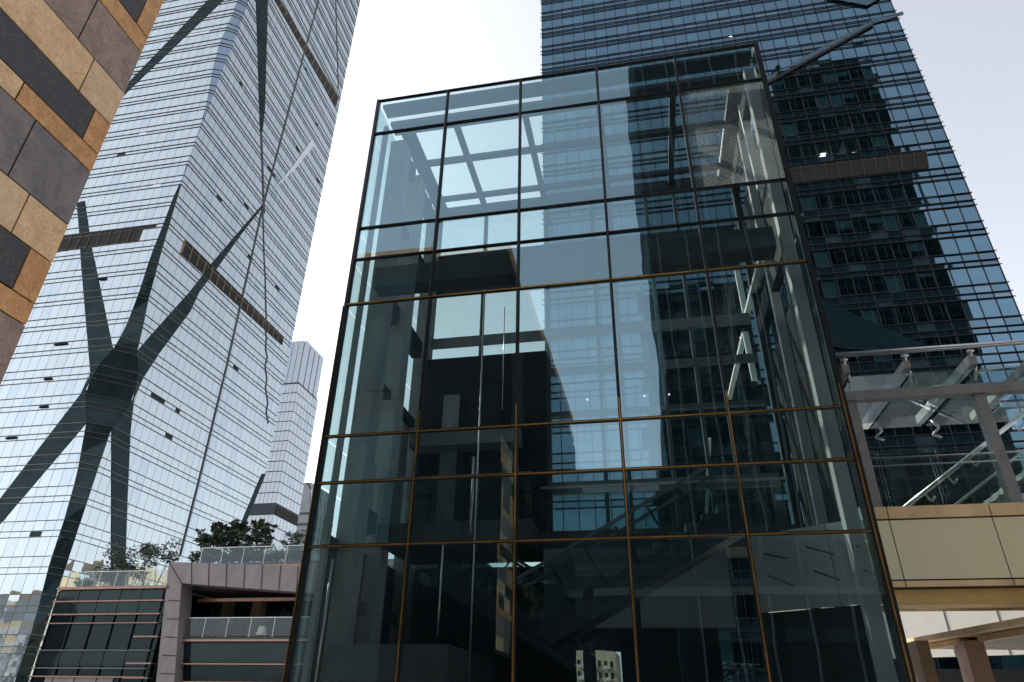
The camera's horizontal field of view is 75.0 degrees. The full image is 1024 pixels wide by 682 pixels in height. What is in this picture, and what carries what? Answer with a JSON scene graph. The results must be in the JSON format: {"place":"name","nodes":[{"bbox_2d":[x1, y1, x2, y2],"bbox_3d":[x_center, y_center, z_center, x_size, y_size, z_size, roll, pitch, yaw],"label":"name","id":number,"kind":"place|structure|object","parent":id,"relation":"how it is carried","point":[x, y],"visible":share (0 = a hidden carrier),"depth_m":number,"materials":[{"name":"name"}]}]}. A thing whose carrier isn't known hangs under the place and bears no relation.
{"place":"outdoors","nodes":[
{"label":"outdoors","id":0,"kind":"place"},
{"bbox_2d":[0,0,163,383],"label":"stone building","id":1,"kind":"structure","parent":0,"point":[67,67],"depth_m":5.35,"materials":[{"name":"orange stone"}]},
{"bbox_2d":[0,0,359,681],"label":"glass tower","id":2,"kind":"structure","parent":0,"point":[141,385],"depth_m":102.38,"materials":[{"name":"glass"}]},
{"bbox_2d":[256,626,265,636],"bbox_3d":[-15.717,18.288,41.842,0.657,0.700,0.657,-5,-29,10],"label":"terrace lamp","id":3,"kind":"object","parent":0,"point":[261,631],"visible":0.84,"depth_m":41.70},
{"bbox_2d":[234,340,323,562],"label":"white tower","id":4,"kind":"structure","parent":0,"point":[278,498],"depth_m":235.36,"materials":[{"name":"metal"}]},
{"bbox_2d":[292,482,333,560],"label":"arched building","id":5,"kind":"structure","parent":0,"point":[303,516],"depth_m":288.33,"materials":[{"name":"grey concrete"}]},
{"bbox_2d":[282,42,916,681],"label":"glass pavilion","id":6,"kind":"structure","parent":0,"point":[452,462],"depth_m":15.32,"materials":[{"name":"blue glass"}]},
{"bbox_2d":[429,548,627,681],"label":"escalator","id":7,"kind":"object","parent":6,"relation":"attached to","point":[494,604],"visible":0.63,"depth_m":14.25,"materials":[{"name":"metal"}]},
{"bbox_2d":[517,468,749,649],"bbox_3d":[2.367,4.264,13.172,4.498,3.290,1.040,-5,-29,10],"label":"escalator","id":8,"kind":"object","parent":6,"relation":"attached to","point":[661,564],"visible":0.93,"depth_m":12.63,"materials":[{"name":"metal"}]},
{"bbox_2d":[292,0,1023,566],"label":"sky","id":9,"kind":"structure","parent":0,"point":[969,54],"materials":[{"name":"white"}]},
{"bbox_2d":[540,0,1023,681],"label":"office tower","id":10,"kind":"structure","parent":0,"point":[902,250],"depth_m":74.55,"materials":[{"name":"blue glass"}]},
{"label":"pavement","id":11,"kind":"structure","parent":0,"visible":0},
{"bbox_2d":[28,559,491,681],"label":"podium","id":12,"kind":"object","parent":11,"relation":"on","point":[145,633],"visible":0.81,"depth_m":42.07,"materials":[{"name":"grey glass"}]},
{"bbox_2d":[73,576,94,586],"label":"shrub","id":13,"kind":"object","parent":12,"relation":"on","point":[87,582],"visible":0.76,"depth_m":45.63,"materials":[{"name":"green plant"}]},
{"bbox_2d":[93,562,119,585],"bbox_3d":[-27.951,16.246,45.794,1.830,1.855,1.809,19,-34,-29],"label":"shrub","id":14,"kind":"object","parent":12,"relation":"on","point":[105,576],"visible":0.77,"depth_m":45.80,"materials":[{"name":"green plant"}]},
{"bbox_2d":[65,570,167,586],"bbox_3d":[-26.064,15.648,43.885,7.436,0.990,0.080,-5,-29,10],"label":"glass balustrade","id":15,"kind":"object","parent":12,"relation":"on","point":[117,575],"visible":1,"depth_m":44.02,"materials":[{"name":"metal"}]},
{"bbox_2d":[102,542,140,585],"bbox_3d":[-26.959,15.456,45.771,2.728,3.242,2.744,-5,-29,10],"label":"shrub","id":16,"kind":"object","parent":12,"relation":"on","point":[115,549],"visible":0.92,"depth_m":45.95,"materials":[{"name":"green plant"}]},
{"bbox_2d":[116,556,149,585],"bbox_3d":[-25.856,15.878,45.468,2.116,2.245,2.161,-5,-29,10],"label":"shrub","id":17,"kind":"object","parent":12,"relation":"on","point":[138,574],"visible":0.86,"depth_m":45.30,"materials":[{"name":"green plant"}]},
{"bbox_2d":[137,542,158,584],"bbox_3d":[-24.882,15.272,45.374,1.810,3.236,1.157,-11,-31,21],"label":"shrub","id":18,"kind":"object","parent":12,"relation":"on","point":[144,550],"visible":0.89,"depth_m":45.53,"materials":[{"name":"green plant"}]},
{"bbox_2d":[148,538,182,584],"bbox_3d":[-23.879,15.146,45.459,2.087,3.567,1.844,24,-36,-36],"label":"shrub","id":19,"kind":"object","parent":12,"relation":"on","point":[169,556],"visible":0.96,"depth_m":45.67,"materials":[{"name":"green plant"}]},
{"bbox_2d":[187,551,213,562],"bbox_3d":[-21.407,15.053,45.877,1.889,1.225,1.561,-5,-29,10],"label":"shrub","id":20,"kind":"object","parent":12,"relation":"on","point":[206,559],"visible":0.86,"depth_m":45.73,"materials":[{"name":"green plant"}]},
{"bbox_2d":[191,520,228,562],"bbox_3d":[-21.722,14.831,47.953,2.693,3.594,3.408,9,-30,-14],"label":"layered tree","id":21,"kind":"object","parent":12,"relation":"on","point":[206,541],"visible":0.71,"depth_m":47.72,"materials":[{"name":"green plant"}]},
{"bbox_2d":[210,551,233,562],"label":"shrub","id":22,"kind":"object","parent":12,"relation":"on","point":[225,557],"visible":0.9,"depth_m":45.37,"materials":[{"name":"green plant"}]},
{"bbox_2d":[212,519,251,562],"bbox_3d":[-20.149,14.832,48.335,3.107,4.011,3.633,-5,-29,10],"label":"layered tree","id":23,"kind":"object","parent":12,"relation":"on","point":[232,532],"visible":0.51,"depth_m":47.80,"materials":[{"name":"green plant"}]},
{"bbox_2d":[229,549,255,562],"bbox_3d":[-18.298,14.777,45.364,1.812,1.307,1.336,-5,-29,10],"label":"shrub","id":24,"kind":"object","parent":12,"relation":"on","point":[238,558],"visible":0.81,"depth_m":45.22,"materials":[{"name":"green plant"}]},
{"bbox_2d":[199,617,291,636],"bbox_3d":[-13.839,17.465,40.749,14.236,1.140,0.080,-5,-29,10],"label":"glass balustrade","id":25,"kind":"object","parent":12,"relation":"on","point":[242,617],"visible":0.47,"depth_m":41.41,"materials":[{"name":"metal"}]},
{"bbox_2d":[235,518,277,561],"bbox_3d":[-18.080,14.444,47.240,2.761,3.681,2.823,4,-29,-6],"label":"layered tree","id":26,"kind":"object","parent":12,"relation":"on","point":[257,535],"visible":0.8,"depth_m":47.01,"materials":[{"name":"green plant"}]},
{"bbox_2d":[248,550,271,561],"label":"shrub","id":27,"kind":"object","parent":12,"relation":"on","point":[259,554],"visible":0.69,"depth_m":45.08,"materials":[{"name":"green plant"}]},
{"bbox_2d":[199,544,320,563],"bbox_3d":[-13.319,13.921,43.573,15.636,1.190,0.080,-5,-29,10],"label":"glass balustrade","id":28,"kind":"object","parent":12,"relation":"on","point":[253,546],"visible":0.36,"depth_m":44.42,"materials":[{"name":"metal"}]},
{"bbox_2d":[265,548,288,561],"bbox_3d":[-15.667,14.565,44.894,1.838,1.300,1.376,-5,-29,10],"label":"shrub","id":29,"kind":"object","parent":12,"relation":"on","point":[276,555],"visible":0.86,"depth_m":44.91,"materials":[{"name":"green plant"}]},
{"bbox_2d":[279,529,305,560],"bbox_3d":[-15.407,14.640,46.716,2.114,2.920,2.128,21,-35,-32],"label":"round tree","id":30,"kind":"object","parent":12,"relation":"on","point":[295,537],"visible":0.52,"depth_m":46.80,"materials":[{"name":"green plant"}]},
{"bbox_2d":[285,549,311,560],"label":"shrub","id":31,"kind":"object","parent":12,"relation":"on","point":[295,555],"visible":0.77,"depth_m":44.66,"materials":[{"name":"green plant"}]},
{"bbox_2d":[768,604,1023,681],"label":"entrance canopy","id":32,"kind":"object","parent":11,"relation":"on","point":[971,641],"visible":0.45,"depth_m":13.19,"materials":[{"name":"beige metal"}]},
{"bbox_2d":[823,339,1023,611],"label":"footbridge","id":33,"kind":"object","parent":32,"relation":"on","point":[961,557],"visible":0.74,"depth_m":12.13,"materials":[{"name":"beige metal"}]},
{"bbox_2d":[903,411,1023,505],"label":"stair","id":34,"kind":"object","parent":33,"relation":"attached to","point":[998,497],"visible":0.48,"depth_m":16.34,"materials":[{"name":"metal"}]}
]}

